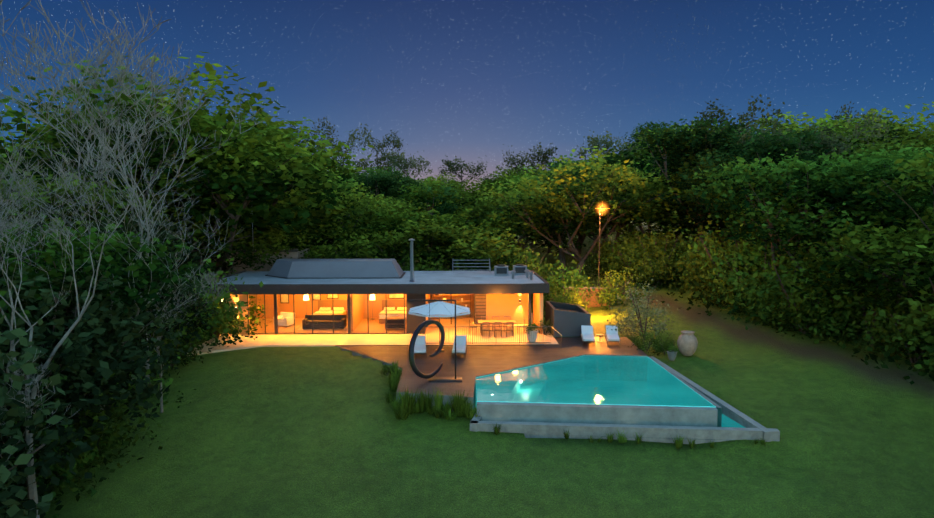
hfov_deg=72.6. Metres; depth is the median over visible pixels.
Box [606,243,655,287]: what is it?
shrub
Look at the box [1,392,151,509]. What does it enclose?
shrub
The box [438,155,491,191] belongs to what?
eucalyptus tree
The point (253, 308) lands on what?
shrub
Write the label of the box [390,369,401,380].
grass clump
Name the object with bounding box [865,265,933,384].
shrub
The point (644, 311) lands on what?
olive shrub
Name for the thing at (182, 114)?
tree
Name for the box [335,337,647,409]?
pool deck
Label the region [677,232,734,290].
shrub
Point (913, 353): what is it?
shrub
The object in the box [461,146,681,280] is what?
tree
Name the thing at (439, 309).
garden umbrella
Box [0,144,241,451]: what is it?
bare tree
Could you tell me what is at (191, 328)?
thicket tree
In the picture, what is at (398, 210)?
tree
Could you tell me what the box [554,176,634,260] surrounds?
tree
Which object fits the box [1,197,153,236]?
thicket tree
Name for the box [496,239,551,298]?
shrub
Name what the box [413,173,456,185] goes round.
tree
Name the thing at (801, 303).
shrub
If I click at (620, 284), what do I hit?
shrub
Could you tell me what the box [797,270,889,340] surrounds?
shrub
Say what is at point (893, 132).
emergent tree
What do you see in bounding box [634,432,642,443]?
grass clump
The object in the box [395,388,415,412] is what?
grass clump
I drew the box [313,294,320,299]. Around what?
art wall
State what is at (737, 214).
tree
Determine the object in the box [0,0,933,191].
sky
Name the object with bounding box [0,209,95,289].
bare tree
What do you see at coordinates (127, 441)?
shrub
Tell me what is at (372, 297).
floor lamp
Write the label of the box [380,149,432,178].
eucalyptus tree
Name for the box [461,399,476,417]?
grass clump
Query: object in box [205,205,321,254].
tree
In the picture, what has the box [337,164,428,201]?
tree
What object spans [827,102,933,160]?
tree
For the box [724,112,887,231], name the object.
tree
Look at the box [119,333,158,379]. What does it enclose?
shrub
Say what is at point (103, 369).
thicket tree
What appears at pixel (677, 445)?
grass clump
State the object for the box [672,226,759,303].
shrub
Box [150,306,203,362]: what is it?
shrub
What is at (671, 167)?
tree
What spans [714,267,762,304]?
shrub
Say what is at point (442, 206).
tree
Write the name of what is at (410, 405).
grass clump
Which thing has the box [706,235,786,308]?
shrub
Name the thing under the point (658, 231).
shrub
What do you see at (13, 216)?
bare tree
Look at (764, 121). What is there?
tree
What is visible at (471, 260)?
shrub
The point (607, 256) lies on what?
shrub
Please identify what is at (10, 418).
thicket tree
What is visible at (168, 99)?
tree
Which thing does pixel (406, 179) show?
tree
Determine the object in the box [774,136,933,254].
tree
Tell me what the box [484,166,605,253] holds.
tree
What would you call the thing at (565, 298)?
shrub
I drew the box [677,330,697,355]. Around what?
terracotta urn
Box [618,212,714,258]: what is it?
shrub
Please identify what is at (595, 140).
eucalyptus tree
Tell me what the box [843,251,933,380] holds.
shrub
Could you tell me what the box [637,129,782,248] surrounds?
tree
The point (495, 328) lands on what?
dining chair
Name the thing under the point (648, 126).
tree
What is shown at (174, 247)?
thicket tree
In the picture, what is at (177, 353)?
shrub
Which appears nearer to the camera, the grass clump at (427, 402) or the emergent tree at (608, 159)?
the grass clump at (427, 402)
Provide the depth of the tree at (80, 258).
22.56 m
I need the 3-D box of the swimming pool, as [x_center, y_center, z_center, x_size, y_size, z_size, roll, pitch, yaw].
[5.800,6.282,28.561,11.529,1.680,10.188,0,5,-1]
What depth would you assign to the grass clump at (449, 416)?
25.23 m
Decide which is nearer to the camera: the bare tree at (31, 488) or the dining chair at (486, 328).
the bare tree at (31, 488)
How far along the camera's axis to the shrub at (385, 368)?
29.73 m
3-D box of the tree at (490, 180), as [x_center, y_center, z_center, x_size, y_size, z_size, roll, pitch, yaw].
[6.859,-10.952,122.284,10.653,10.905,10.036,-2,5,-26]
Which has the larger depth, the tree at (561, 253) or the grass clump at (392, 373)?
the tree at (561, 253)
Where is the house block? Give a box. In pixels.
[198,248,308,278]
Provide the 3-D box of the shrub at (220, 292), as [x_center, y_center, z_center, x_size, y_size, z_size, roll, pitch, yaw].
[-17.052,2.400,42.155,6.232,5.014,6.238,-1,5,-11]
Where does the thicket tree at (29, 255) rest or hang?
on the ground
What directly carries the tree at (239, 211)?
on the ground
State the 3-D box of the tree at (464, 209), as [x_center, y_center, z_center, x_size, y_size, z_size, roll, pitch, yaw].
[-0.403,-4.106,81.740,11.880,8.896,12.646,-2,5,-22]
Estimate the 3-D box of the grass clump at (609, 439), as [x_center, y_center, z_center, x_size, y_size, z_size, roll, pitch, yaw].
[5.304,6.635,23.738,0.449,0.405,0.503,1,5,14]
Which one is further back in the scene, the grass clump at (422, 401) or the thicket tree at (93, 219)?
the thicket tree at (93, 219)
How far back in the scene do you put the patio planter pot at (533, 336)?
36.00 m
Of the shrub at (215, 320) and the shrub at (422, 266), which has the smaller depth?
the shrub at (215, 320)
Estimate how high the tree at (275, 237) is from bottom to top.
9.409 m
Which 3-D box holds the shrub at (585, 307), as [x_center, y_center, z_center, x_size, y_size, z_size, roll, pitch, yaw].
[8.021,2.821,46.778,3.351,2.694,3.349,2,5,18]
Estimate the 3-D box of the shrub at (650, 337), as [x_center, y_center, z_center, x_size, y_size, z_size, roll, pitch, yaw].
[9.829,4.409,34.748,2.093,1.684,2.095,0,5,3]
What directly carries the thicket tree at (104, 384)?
on the ground
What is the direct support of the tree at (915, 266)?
on the ground
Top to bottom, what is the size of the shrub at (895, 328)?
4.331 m
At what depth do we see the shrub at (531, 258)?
49.61 m
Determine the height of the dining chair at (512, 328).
0.920 m
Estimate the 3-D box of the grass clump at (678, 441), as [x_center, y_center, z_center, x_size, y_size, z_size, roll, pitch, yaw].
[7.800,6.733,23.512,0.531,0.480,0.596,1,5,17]
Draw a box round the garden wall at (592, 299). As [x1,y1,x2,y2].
[563,287,609,307]
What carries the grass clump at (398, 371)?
on the pool deck
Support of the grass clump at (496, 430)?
on the ground
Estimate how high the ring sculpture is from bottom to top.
3.610 m
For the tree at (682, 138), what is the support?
on the ground
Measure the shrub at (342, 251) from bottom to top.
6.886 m
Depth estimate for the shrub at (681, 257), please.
51.18 m
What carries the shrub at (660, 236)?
on the ground
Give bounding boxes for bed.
[311,300,346,317]
[379,300,406,322]
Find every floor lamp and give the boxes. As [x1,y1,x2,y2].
[303,295,308,314]
[370,294,374,319]
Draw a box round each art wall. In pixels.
[280,294,288,302]
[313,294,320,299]
[327,294,338,298]
[388,294,403,298]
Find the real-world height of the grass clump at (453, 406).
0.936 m
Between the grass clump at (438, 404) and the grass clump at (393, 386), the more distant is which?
the grass clump at (393, 386)
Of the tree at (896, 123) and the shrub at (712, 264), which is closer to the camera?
the shrub at (712, 264)
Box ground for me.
[3,220,933,517]
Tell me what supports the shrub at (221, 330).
on the ground
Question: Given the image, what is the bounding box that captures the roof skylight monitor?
[265,259,405,278]
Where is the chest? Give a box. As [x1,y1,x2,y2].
[385,317,405,328]
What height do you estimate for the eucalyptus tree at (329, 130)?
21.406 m
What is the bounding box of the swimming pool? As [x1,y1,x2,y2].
[470,355,779,443]
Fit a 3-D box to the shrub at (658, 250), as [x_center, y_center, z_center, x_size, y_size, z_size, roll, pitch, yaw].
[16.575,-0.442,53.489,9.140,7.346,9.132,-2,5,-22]
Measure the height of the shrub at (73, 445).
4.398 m
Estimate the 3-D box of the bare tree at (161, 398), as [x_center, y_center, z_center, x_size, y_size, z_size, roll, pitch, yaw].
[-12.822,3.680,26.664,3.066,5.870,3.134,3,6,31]
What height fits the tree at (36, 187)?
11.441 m
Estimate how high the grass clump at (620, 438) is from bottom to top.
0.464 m
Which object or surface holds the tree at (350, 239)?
on the ground
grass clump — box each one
[385,394,395,402]
[386,375,402,392]
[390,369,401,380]
[390,396,401,411]
[391,405,412,419]
[392,360,399,371]
[393,365,403,379]
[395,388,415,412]
[398,386,416,413]
[412,402,420,412]
[416,387,425,412]
[423,389,433,410]
[430,407,444,417]
[431,387,447,413]
[441,399,451,414]
[441,410,459,420]
[448,391,474,412]
[450,389,469,416]
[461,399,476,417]
[465,406,479,419]
[492,423,501,434]
[563,430,570,438]
[605,430,614,442]
[616,429,626,442]
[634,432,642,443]
[672,435,683,448]
[672,437,683,448]
[687,438,695,447]
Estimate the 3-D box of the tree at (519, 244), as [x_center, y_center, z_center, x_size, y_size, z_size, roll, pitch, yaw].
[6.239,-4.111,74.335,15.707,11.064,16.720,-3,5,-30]
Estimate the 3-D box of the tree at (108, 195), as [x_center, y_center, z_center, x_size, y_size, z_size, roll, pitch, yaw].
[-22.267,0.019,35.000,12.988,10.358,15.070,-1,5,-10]
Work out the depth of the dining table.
38.49 m
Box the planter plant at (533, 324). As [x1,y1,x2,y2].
[524,318,540,334]
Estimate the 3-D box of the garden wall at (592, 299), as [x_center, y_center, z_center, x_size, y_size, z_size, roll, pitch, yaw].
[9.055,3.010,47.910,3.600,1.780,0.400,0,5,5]
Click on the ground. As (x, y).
(291, 432)
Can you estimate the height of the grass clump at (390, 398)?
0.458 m
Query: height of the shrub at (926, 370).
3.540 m
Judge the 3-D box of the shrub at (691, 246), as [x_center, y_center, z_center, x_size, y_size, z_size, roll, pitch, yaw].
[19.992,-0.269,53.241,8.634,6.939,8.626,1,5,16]
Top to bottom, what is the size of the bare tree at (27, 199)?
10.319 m
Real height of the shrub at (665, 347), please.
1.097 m
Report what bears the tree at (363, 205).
on the ground
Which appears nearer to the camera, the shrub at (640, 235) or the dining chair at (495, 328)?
the dining chair at (495, 328)
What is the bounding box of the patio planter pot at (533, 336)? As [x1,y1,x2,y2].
[526,329,538,341]
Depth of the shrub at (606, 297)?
46.29 m
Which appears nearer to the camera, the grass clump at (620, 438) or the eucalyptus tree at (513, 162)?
the grass clump at (620, 438)
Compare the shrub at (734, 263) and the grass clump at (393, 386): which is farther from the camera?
the shrub at (734, 263)
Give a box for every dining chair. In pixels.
[482,322,489,337]
[494,322,501,336]
[505,322,513,336]
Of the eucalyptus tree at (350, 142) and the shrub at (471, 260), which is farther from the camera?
the eucalyptus tree at (350, 142)
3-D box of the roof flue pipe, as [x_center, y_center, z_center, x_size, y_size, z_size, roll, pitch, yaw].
[-3.404,0.072,39.228,0.400,2.670,0.400,0,5,-1]
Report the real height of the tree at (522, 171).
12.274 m
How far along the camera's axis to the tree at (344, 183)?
70.33 m
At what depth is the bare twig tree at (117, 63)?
33.47 m
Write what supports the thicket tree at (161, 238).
on the ground
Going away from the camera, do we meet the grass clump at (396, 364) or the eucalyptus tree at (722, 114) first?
the grass clump at (396, 364)
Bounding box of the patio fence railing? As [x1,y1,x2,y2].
[425,326,561,348]
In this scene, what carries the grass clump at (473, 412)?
on the ground
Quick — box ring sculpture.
[408,300,461,381]
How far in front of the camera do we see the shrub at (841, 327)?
34.20 m
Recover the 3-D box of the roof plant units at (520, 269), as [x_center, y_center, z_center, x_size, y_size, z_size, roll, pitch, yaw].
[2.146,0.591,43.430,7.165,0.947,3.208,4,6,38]
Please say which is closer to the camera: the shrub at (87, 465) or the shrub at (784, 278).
the shrub at (87, 465)
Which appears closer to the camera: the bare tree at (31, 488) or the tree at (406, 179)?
the bare tree at (31, 488)
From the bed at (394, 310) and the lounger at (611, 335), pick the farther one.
the bed at (394, 310)
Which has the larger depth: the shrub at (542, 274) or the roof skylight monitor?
the shrub at (542, 274)
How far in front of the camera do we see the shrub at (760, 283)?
39.79 m
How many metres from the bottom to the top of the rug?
0.016 m
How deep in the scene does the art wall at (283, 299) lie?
43.85 m
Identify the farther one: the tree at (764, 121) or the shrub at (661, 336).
the tree at (764, 121)
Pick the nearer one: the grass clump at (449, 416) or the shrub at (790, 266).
the grass clump at (449, 416)
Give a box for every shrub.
[0,378,168,487]
[0,395,111,505]
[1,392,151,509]
[85,339,181,428]
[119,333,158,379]
[133,313,213,375]
[138,237,271,361]
[149,315,214,379]
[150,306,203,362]
[194,254,267,342]
[194,290,248,340]
[195,270,257,310]
[217,296,271,333]
[313,229,380,258]
[381,361,394,376]
[396,246,457,270]
[408,260,456,270]
[415,243,466,270]
[435,235,513,270]
[474,227,574,302]
[481,241,565,304]
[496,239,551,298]
[531,263,551,299]
[536,318,552,335]
[542,254,595,299]
[543,279,579,308]
[543,283,585,315]
[543,285,582,319]
[558,280,598,310]
[577,229,642,278]
[585,250,608,274]
[585,257,653,305]
[593,224,661,285]
[593,283,625,309]
[596,243,673,285]
[606,231,634,271]
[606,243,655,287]
[606,278,678,343]
[608,210,694,289]
[608,219,685,268]
[616,223,667,249]
[617,214,687,253]
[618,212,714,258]
[628,244,680,290]
[628,248,672,286]
[628,330,661,355]
[651,201,788,315]
[652,215,740,285]
[652,335,672,354]
[654,330,677,346]
[669,232,729,289]
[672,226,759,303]
[676,223,797,323]
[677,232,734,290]
[685,201,821,323]
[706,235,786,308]
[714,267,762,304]
[719,229,834,333]
[721,227,868,336]
[730,269,814,330]
[734,219,841,318]
[753,267,845,331]
[758,268,850,339]
[761,291,812,328]
[784,231,931,345]
[786,237,921,357]
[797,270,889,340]
[829,244,897,322]
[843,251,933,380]
[845,298,933,369]
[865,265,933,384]
[874,286,928,358]
[883,259,933,325]
[895,296,933,359]
[919,342,933,377]
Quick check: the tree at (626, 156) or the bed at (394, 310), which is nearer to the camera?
the bed at (394, 310)
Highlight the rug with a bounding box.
[293,324,347,330]
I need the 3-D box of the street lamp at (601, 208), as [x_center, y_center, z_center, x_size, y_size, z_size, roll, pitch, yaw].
[10.170,-0.442,48.244,1.096,8.262,1.095,-5,7,-44]
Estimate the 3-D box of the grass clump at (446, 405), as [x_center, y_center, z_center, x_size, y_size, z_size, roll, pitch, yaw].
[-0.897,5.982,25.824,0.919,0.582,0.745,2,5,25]
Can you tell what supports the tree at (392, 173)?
on the ground
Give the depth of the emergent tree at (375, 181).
67.84 m
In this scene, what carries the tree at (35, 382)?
on the ground
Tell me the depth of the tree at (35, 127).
102.44 m
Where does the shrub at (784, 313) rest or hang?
on the ground
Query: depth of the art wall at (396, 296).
43.97 m
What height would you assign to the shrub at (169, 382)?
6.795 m
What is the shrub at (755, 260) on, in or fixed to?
on the ground
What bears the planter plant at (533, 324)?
on the patio planter pot at (533, 336)
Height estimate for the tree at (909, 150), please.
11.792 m
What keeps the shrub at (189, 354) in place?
on the ground
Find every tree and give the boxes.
[0,0,187,232]
[0,0,213,244]
[0,18,95,214]
[0,51,343,248]
[0,56,374,265]
[0,101,188,171]
[0,106,204,517]
[0,141,49,264]
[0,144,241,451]
[0,165,189,257]
[0,167,98,218]
[0,170,84,235]
[0,175,87,437]
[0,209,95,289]
[0,213,204,354]
[0,241,145,361]
[0,250,194,474]
[0,259,169,443]
[0,314,103,517]
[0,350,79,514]
[0,424,52,517]
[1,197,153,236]
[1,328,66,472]
[2,286,114,496]
[3,29,262,393]
[3,205,130,233]
[4,208,213,300]
[9,118,55,139]
[39,106,199,238]
[53,256,202,407]
[54,208,179,242]
[74,224,193,294]
[85,222,199,302]
[103,264,213,346]
[105,136,299,255]
[111,122,363,292]
[113,95,198,124]
[119,278,196,412]
[140,97,333,255]
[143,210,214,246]
[158,98,217,124]
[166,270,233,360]
[171,205,320,278]
[172,298,220,354]
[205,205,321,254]
[278,182,415,255]
[284,117,338,146]
[288,216,428,265]
[289,183,441,260]
[306,178,381,245]
[316,129,371,172]
[317,167,355,251]
[326,165,372,192]
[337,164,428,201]
[347,179,515,266]
[348,123,410,172]
[350,165,418,219]
[358,167,426,196]
[359,166,384,180]
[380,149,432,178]
[381,173,430,268]
[385,212,533,270]
[394,209,502,263]
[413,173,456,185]
[413,173,464,191]
[415,183,464,223]
[434,167,554,258]
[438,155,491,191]
[446,199,487,223]
[449,178,585,256]
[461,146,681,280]
[474,165,530,195]
[474,174,507,193]
[482,168,561,253]
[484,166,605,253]
[495,142,559,175]
[501,162,549,182]
[506,153,616,278]
[523,168,548,237]
[552,126,728,242]
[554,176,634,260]
[573,155,660,235]
[575,130,646,238]
[585,148,642,246]
[597,136,692,164]
[622,117,773,250]
[624,120,678,156]
[632,163,778,243]
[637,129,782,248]
[655,120,720,241]
[669,161,825,263]
[677,125,848,241]
[686,148,915,284]
[687,127,775,249]
[689,94,784,236]
[720,119,796,137]
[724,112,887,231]
[735,116,801,139]
[737,112,853,250]
[738,144,933,262]
[752,105,907,253]
[765,144,933,273]
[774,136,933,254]
[779,153,933,323]
[800,108,901,160]
[821,107,933,159]
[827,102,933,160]
[832,101,878,128]
[839,116,910,159]
[858,112,920,137]
[896,231,933,284]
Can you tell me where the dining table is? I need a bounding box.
[478,320,516,334]
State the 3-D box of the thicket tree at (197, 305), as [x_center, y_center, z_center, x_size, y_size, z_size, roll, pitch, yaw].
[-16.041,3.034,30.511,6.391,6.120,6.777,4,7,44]
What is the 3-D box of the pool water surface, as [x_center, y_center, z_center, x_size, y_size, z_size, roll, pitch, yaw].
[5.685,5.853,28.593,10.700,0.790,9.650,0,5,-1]
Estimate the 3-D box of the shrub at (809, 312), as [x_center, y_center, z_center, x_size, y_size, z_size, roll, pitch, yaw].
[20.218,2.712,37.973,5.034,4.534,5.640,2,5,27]
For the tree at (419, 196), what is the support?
on the ground
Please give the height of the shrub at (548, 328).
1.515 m
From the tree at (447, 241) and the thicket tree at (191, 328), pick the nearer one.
the thicket tree at (191, 328)
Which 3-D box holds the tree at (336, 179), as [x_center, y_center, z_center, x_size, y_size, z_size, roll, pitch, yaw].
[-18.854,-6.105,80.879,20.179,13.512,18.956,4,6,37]
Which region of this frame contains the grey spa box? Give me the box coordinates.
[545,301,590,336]
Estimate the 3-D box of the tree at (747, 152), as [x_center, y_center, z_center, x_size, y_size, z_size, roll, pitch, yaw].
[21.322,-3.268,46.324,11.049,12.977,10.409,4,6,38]
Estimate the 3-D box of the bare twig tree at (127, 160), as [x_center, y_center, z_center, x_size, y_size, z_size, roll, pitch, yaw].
[-14.112,-1.103,27.079,8.362,16.010,8.548,2,5,28]
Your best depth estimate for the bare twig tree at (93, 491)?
21.57 m
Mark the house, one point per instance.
(500, 296)
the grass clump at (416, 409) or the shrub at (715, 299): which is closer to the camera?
the grass clump at (416, 409)
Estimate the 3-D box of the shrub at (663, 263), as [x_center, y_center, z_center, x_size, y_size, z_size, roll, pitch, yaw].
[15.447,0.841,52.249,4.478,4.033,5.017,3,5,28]
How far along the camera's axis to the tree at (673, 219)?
58.04 m
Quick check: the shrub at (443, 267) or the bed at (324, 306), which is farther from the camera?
the shrub at (443, 267)
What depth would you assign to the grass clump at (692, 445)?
23.48 m
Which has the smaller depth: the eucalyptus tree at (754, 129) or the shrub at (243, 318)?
the shrub at (243, 318)
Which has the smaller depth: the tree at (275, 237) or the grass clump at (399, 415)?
the grass clump at (399, 415)
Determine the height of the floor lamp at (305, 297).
1.700 m
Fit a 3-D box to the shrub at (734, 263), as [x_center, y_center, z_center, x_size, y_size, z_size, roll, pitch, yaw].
[18.906,1.046,42.363,8.573,6.896,8.580,-2,5,-23]
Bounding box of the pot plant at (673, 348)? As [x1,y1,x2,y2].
[667,345,677,351]
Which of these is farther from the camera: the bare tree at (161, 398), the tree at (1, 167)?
the tree at (1, 167)
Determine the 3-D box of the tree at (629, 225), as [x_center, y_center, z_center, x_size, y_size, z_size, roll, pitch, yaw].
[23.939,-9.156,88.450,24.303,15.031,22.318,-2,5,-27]
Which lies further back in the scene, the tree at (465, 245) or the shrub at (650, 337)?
the tree at (465, 245)
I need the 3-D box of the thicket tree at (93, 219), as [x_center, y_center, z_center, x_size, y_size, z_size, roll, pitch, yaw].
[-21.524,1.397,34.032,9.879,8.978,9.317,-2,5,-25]
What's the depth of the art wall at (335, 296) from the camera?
43.90 m
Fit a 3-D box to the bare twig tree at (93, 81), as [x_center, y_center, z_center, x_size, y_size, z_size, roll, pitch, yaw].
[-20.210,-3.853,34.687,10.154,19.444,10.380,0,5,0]
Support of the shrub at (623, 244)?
on the ground
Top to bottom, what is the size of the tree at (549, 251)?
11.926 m
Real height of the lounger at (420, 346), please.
0.793 m
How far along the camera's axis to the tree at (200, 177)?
48.13 m
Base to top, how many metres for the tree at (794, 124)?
15.848 m
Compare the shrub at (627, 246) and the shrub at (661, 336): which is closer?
the shrub at (661, 336)
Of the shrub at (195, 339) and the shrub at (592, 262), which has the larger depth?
the shrub at (592, 262)
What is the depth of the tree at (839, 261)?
32.15 m
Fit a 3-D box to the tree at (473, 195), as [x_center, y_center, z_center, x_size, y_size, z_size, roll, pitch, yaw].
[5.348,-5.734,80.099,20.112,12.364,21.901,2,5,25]
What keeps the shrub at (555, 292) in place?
on the ground
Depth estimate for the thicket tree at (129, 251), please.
32.49 m
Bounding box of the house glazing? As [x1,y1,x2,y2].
[249,294,473,332]
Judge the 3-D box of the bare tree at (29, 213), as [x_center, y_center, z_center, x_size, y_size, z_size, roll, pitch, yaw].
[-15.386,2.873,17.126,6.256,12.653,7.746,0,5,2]
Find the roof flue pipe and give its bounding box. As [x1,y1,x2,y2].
[409,239,414,281]
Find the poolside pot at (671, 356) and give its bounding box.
[667,350,676,360]
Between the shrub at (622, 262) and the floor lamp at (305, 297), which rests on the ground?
the shrub at (622, 262)
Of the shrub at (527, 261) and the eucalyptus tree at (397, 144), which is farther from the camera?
the eucalyptus tree at (397, 144)
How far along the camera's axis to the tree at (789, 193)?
38.41 m
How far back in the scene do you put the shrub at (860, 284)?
39.35 m
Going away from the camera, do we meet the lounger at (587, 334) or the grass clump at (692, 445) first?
the grass clump at (692, 445)
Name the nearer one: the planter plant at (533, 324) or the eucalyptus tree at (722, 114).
the planter plant at (533, 324)
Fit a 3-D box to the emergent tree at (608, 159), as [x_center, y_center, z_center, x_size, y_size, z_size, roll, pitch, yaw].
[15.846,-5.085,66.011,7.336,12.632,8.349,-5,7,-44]
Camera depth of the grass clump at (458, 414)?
25.48 m
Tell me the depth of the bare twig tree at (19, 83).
30.14 m
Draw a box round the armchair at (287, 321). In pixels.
[273,312,293,326]
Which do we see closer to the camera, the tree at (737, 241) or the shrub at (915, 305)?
the shrub at (915, 305)
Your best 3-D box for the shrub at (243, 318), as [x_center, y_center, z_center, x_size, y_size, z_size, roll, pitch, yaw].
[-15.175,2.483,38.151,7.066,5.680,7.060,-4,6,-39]
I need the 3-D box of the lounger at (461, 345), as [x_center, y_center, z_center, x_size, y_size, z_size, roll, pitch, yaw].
[-0.399,4.599,33.449,0.700,0.793,2.040,0,5,2]
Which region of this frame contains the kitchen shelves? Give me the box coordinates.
[429,294,473,317]
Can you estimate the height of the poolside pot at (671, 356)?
0.476 m
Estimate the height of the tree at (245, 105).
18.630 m
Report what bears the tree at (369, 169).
on the ground
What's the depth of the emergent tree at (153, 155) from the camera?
44.51 m
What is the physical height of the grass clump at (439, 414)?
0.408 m
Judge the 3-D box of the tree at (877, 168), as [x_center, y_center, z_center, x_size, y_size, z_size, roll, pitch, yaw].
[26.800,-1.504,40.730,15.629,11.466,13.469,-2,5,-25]
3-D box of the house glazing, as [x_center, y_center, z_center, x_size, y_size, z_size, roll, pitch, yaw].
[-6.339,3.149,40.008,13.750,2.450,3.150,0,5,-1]
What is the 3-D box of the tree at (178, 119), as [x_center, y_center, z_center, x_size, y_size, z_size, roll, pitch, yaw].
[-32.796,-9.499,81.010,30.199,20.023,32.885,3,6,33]
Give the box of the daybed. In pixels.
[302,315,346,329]
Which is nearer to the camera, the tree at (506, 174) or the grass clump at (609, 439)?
the grass clump at (609, 439)
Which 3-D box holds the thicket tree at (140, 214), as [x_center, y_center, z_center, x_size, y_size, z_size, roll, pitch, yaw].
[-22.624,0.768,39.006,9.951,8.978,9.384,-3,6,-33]
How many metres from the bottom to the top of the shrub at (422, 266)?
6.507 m
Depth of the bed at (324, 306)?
43.80 m
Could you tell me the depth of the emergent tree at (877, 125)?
49.70 m
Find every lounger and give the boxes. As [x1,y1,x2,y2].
[414,335,426,357]
[452,335,466,357]
[581,325,595,341]
[605,325,619,345]
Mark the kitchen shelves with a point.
(467, 301)
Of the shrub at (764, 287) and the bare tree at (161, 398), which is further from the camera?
the shrub at (764, 287)
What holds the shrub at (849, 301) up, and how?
on the ground
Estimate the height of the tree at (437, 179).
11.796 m
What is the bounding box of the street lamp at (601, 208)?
[595,207,609,286]
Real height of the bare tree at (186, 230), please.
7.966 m
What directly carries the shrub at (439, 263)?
on the ground
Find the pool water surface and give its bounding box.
[476,355,745,427]
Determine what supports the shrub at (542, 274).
on the ground
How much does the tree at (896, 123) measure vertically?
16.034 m
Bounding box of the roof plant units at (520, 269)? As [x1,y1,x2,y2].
[452,259,533,279]
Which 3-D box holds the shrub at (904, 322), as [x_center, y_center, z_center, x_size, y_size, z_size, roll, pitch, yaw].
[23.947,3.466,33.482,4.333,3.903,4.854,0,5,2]
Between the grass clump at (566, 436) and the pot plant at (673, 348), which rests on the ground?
the grass clump at (566, 436)
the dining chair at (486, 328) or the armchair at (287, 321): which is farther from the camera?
the armchair at (287, 321)
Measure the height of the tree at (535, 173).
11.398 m
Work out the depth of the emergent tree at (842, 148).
44.88 m
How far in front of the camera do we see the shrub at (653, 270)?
53.10 m
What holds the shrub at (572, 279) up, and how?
on the ground
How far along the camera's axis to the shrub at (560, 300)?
42.25 m
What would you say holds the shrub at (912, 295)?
on the ground
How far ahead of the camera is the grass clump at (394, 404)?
26.04 m
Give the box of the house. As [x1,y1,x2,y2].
[187,270,557,355]
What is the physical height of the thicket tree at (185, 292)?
7.210 m
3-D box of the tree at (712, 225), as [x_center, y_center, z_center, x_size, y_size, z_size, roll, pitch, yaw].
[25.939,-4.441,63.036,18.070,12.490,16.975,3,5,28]
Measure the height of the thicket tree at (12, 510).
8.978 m
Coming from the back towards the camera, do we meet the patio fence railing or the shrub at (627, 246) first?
the shrub at (627, 246)
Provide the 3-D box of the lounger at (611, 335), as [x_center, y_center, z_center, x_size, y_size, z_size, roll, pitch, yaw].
[8.306,4.366,36.288,0.700,0.793,2.040,1,5,9]
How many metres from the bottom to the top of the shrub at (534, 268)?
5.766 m
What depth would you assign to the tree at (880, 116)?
58.38 m
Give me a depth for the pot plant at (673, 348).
32.98 m
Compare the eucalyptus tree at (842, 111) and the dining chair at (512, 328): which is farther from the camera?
the eucalyptus tree at (842, 111)
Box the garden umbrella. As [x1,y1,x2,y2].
[408,299,469,351]
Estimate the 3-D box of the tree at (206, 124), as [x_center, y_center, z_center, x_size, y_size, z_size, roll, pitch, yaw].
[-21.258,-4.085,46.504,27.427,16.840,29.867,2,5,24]

